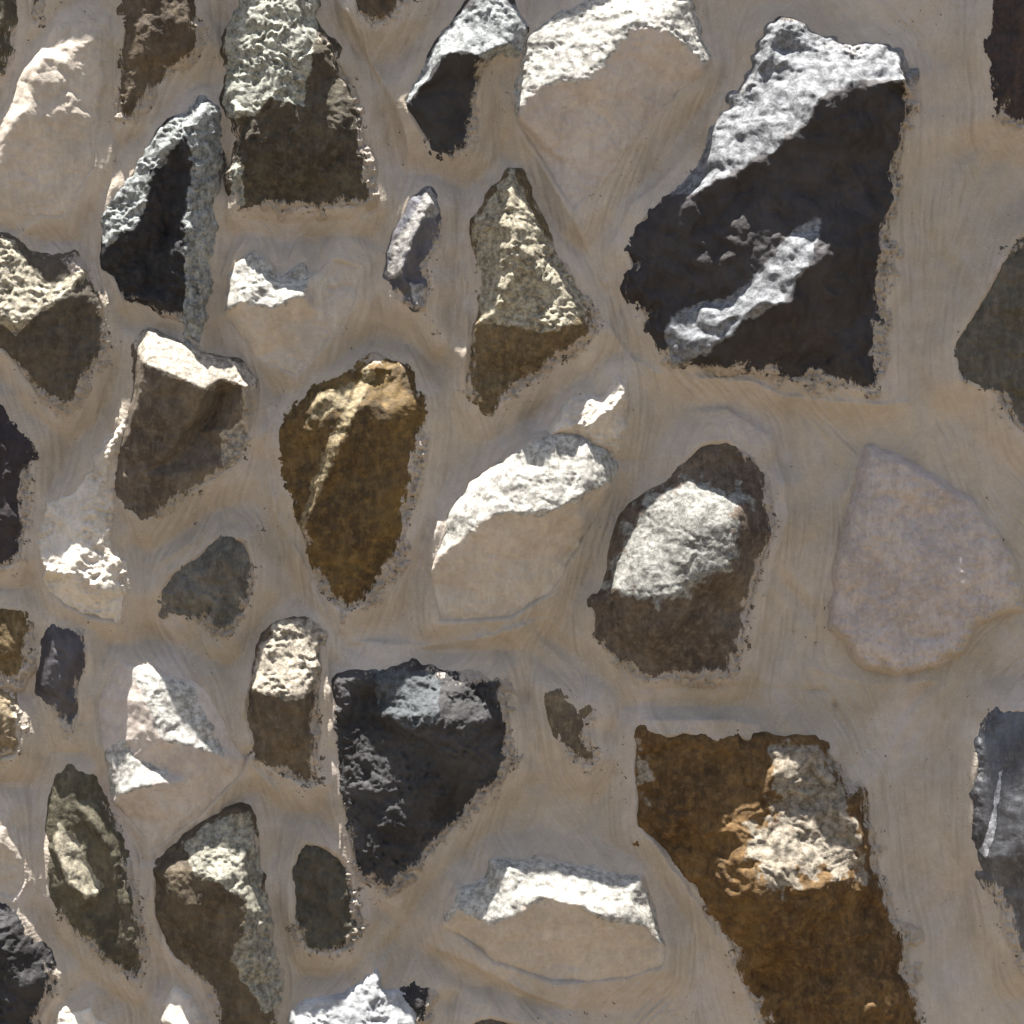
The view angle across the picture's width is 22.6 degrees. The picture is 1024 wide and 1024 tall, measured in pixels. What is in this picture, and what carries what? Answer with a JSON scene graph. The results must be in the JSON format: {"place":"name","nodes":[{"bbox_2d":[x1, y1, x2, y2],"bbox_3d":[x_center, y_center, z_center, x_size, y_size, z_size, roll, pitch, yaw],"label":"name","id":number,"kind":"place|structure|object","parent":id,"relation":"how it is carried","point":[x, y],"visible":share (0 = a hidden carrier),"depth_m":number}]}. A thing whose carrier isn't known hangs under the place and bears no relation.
{"place":"outdoors","nodes":[
{"label":"outdoors","id":0,"kind":"place"},
{"label":"ground","id":1,"kind":"structure","parent":0,"visible":0},
{"bbox_2d":[0,0,1023,1023],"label":"mortar wall","id":2,"kind":"structure","parent":1,"relation":"on","point":[903,750],"depth_m":5.00},
{"bbox_2d":[0,0,17,76],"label":"rubble stone","id":3,"kind":"object","parent":2,"relation":"on","point":[8,19],"visible":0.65,"depth_m":4.98},
{"bbox_2d":[0,808,24,894],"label":"rubble stone","id":4,"kind":"object","parent":2,"relation":"on","point":[12,876],"visible":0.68,"depth_m":4.99},
{"bbox_2d":[0,689,29,758],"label":"rubble stone","id":5,"kind":"object","parent":2,"relation":"attached to","point":[11,727],"visible":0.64,"depth_m":4.97},
{"bbox_2d":[0,608,36,691],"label":"rubble stone","id":6,"kind":"object","parent":2,"relation":"attached to","point":[17,671],"visible":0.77,"depth_m":4.99},
{"bbox_2d":[0,404,40,572],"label":"rubble stone","id":7,"kind":"object","parent":2,"relation":"attached to","point":[18,450],"visible":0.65,"depth_m":4.97},
{"bbox_2d":[0,902,63,1023],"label":"rubble stone","id":8,"kind":"object","parent":2,"relation":"attached to","point":[28,975],"visible":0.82,"depth_m":4.96},
{"bbox_2d":[32,0,45,23],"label":"rubble stone","id":9,"kind":"object","parent":2,"relation":"attached to","point":[39,5],"visible":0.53,"depth_m":4.99},
{"bbox_2d":[0,22,105,215],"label":"rubble stone","id":10,"kind":"object","parent":2,"relation":"attached to","point":[50,119],"visible":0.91,"depth_m":4.97},
{"bbox_2d":[0,232,111,417],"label":"rubble stone","id":11,"kind":"object","parent":2,"relation":"attached to","point":[54,341],"visible":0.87,"depth_m":4.96},
{"bbox_2d":[35,624,86,743],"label":"rubble stone","id":12,"kind":"object","parent":2,"relation":"attached to","point":[60,671],"visible":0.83,"depth_m":4.97},
{"bbox_2d":[55,1008,105,1023],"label":"rubble stone","id":13,"kind":"object","parent":2,"relation":"on","point":[85,1016],"visible":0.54,"depth_m":4.98},
{"bbox_2d":[35,419,128,625],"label":"rubble stone","id":14,"kind":"object","parent":2,"relation":"attached to","point":[84,562],"visible":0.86,"depth_m":4.97},
{"bbox_2d":[45,764,152,985],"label":"rubble stone","id":15,"kind":"object","parent":2,"relation":"on","point":[95,896],"visible":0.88,"depth_m":4.97},
{"bbox_2d":[113,0,213,126],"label":"rubble stone","id":16,"kind":"object","parent":2,"relation":"attached to","point":[163,39],"visible":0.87,"depth_m":4.97},
{"bbox_2d":[100,95,226,346],"bbox_3d":[-0.686,-0.560,5.002,0.262,0.525,0.147,0,0,0],"label":"rubble stone","id":17,"kind":"object","parent":2,"relation":"attached to","point":[159,225],"visible":0.88,"depth_m":4.97},
{"bbox_2d":[98,662,245,848],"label":"rubble stone","id":18,"kind":"object","parent":2,"relation":"on","point":[175,758],"visible":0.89,"depth_m":4.97},
{"bbox_2d":[158,986,206,1023],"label":"rubble stone","id":19,"kind":"object","parent":2,"relation":"on","point":[179,1005],"visible":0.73,"depth_m":4.97},
{"bbox_2d":[115,328,259,519],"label":"rubble stone","id":20,"kind":"object","parent":2,"relation":"on","point":[191,415],"visible":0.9,"depth_m":4.96},
{"bbox_2d":[157,535,256,637],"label":"rubble stone","id":21,"kind":"object","parent":2,"relation":"attached to","point":[213,583],"visible":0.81,"depth_m":4.98},
{"bbox_2d":[153,802,285,1023],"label":"rubble stone","id":22,"kind":"object","parent":2,"relation":"attached to","point":[213,912],"visible":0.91,"depth_m":4.96},
{"bbox_2d":[247,616,328,793],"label":"rubble stone","id":23,"kind":"object","parent":2,"relation":"attached to","point":[283,713],"visible":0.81,"depth_m":4.97},
{"bbox_2d":[221,250,361,374],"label":"rubble stone","id":24,"kind":"object","parent":2,"relation":"attached to","point":[292,320],"visible":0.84,"depth_m":4.98},
{"bbox_2d":[219,0,379,222],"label":"rubble stone","id":25,"kind":"object","parent":2,"relation":"attached to","point":[289,104],"visible":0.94,"depth_m":4.96},
{"bbox_2d":[285,845,369,959],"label":"rubble stone","id":26,"kind":"object","parent":2,"relation":"attached to","point":[328,915],"visible":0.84,"depth_m":4.99},
{"bbox_2d":[288,968,417,1023],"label":"rubble stone","id":27,"kind":"object","parent":2,"relation":"attached to","point":[368,999],"visible":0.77,"depth_m":4.97},
{"bbox_2d":[278,352,430,623],"bbox_3d":[-0.311,-0.046,4.998,0.328,0.542,0.153,0,0,0],"label":"rubble stone","id":28,"kind":"object","parent":2,"relation":"attached to","point":[352,448],"visible":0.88,"depth_m":4.96},
{"bbox_2d":[356,0,409,26],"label":"rubble stone","id":29,"kind":"object","parent":2,"relation":"on","point":[374,11],"visible":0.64,"depth_m":4.98},
{"bbox_2d":[382,186,442,333],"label":"rubble stone","id":30,"kind":"object","parent":2,"relation":"on","point":[415,236],"visible":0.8,"depth_m":4.97},
{"bbox_2d":[399,981,439,1023],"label":"stone chip","id":31,"kind":"object","parent":2,"relation":"on","point":[420,1001],"visible":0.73,"depth_m":4.98},
{"bbox_2d":[331,658,523,897],"bbox_3d":[-0.165,0.524,4.995,0.400,0.478,0.159,0,0,0],"label":"rubble stone","id":32,"kind":"object","parent":2,"relation":"attached to","point":[427,757],"visible":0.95,"depth_m":4.96},
{"bbox_2d":[406,0,528,160],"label":"rubble stone","id":33,"kind":"object","parent":2,"relation":"attached to","point":[474,38],"visible":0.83,"depth_m":4.97},
{"bbox_2d":[475,1018,562,1023],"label":"rubble stone","id":34,"kind":"object","parent":2,"relation":"on","point":[490,1021],"visible":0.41,"depth_m":4.99},
{"bbox_2d":[426,430,618,619],"bbox_3d":[0.020,0.034,4.989,0.395,0.412,0.172,0,0,0],"label":"rubble stone","id":35,"kind":"object","parent":2,"relation":"on","point":[522,515],"visible":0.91,"depth_m":4.95},
{"bbox_2d":[456,168,601,416],"bbox_3d":[0.037,-0.425,4.991,0.320,0.495,0.168,0,0,0],"label":"rubble stone","id":36,"kind":"object","parent":2,"relation":"attached to","point":[538,311],"visible":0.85,"depth_m":4.96},
{"bbox_2d":[440,853,665,980],"bbox_3d":[0.084,0.795,4.992,0.468,0.270,0.166,0,0,0],"label":"rubble stone","id":37,"kind":"object","parent":2,"relation":"attached to","point":[548,916],"visible":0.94,"depth_m":4.96},
{"bbox_2d":[544,688,607,775],"bbox_3d":[0.126,0.427,5.023,0.152,0.195,0.104,0,0,0],"label":"stone chip","id":38,"kind":"object","parent":2,"relation":"on","point":[565,720],"visible":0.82,"depth_m":4.98},
{"bbox_2d":[579,705,595,722],"bbox_3d":[0.145,0.390,5.025,0.070,0.080,0.100,0,0,0],"label":"stone chip","id":39,"kind":"object","parent":2,"relation":"in","point":[588,712],"visible":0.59,"depth_m":4.98},
{"bbox_2d":[547,375,628,456],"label":"rubble stone","id":40,"kind":"object","parent":2,"relation":"attached to","point":[595,419],"visible":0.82,"depth_m":4.96},
{"bbox_2d":[512,0,711,206],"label":"rubble stone","id":41,"kind":"object","parent":2,"relation":"on","point":[598,85],"visible":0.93,"depth_m":4.96},
{"bbox_2d":[587,443,777,688],"bbox_3d":[0.330,0.099,4.990,0.395,0.512,0.170,0,0,0],"label":"rubble stone","id":42,"kind":"object","parent":2,"relation":"on","point":[692,537],"visible":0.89,"depth_m":4.96},
{"bbox_2d":[620,16,921,399],"bbox_3d":[0.506,-0.589,4.964,0.598,0.758,0.222,0,0,0],"label":"rubble stone","id":43,"kind":"object","parent":2,"relation":"attached to","point":[759,248],"visible":0.94,"depth_m":4.94},
{"bbox_2d":[633,725,924,1023],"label":"rubble stone","id":44,"kind":"object","parent":2,"relation":"attached to","point":[765,840],"visible":0.93,"depth_m":4.95},
{"bbox_2d":[827,444,1023,676],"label":"rubble stone","id":45,"kind":"object","parent":2,"relation":"attached to","point":[925,575],"visible":0.98,"depth_m":4.99},
{"bbox_2d":[954,237,1023,429],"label":"rubble stone","id":46,"kind":"object","parent":2,"relation":"attached to","point":[989,351],"visible":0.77,"depth_m":4.99},
{"bbox_2d":[969,706,1023,976],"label":"rubble stone","id":47,"kind":"object","parent":2,"relation":"on","point":[996,794],"visible":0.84,"depth_m":4.96},
{"bbox_2d":[983,0,1023,131],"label":"rubble stone","id":48,"kind":"object","parent":2,"relation":"attached to","point":[1003,42],"visible":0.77,"depth_m":4.98}
]}

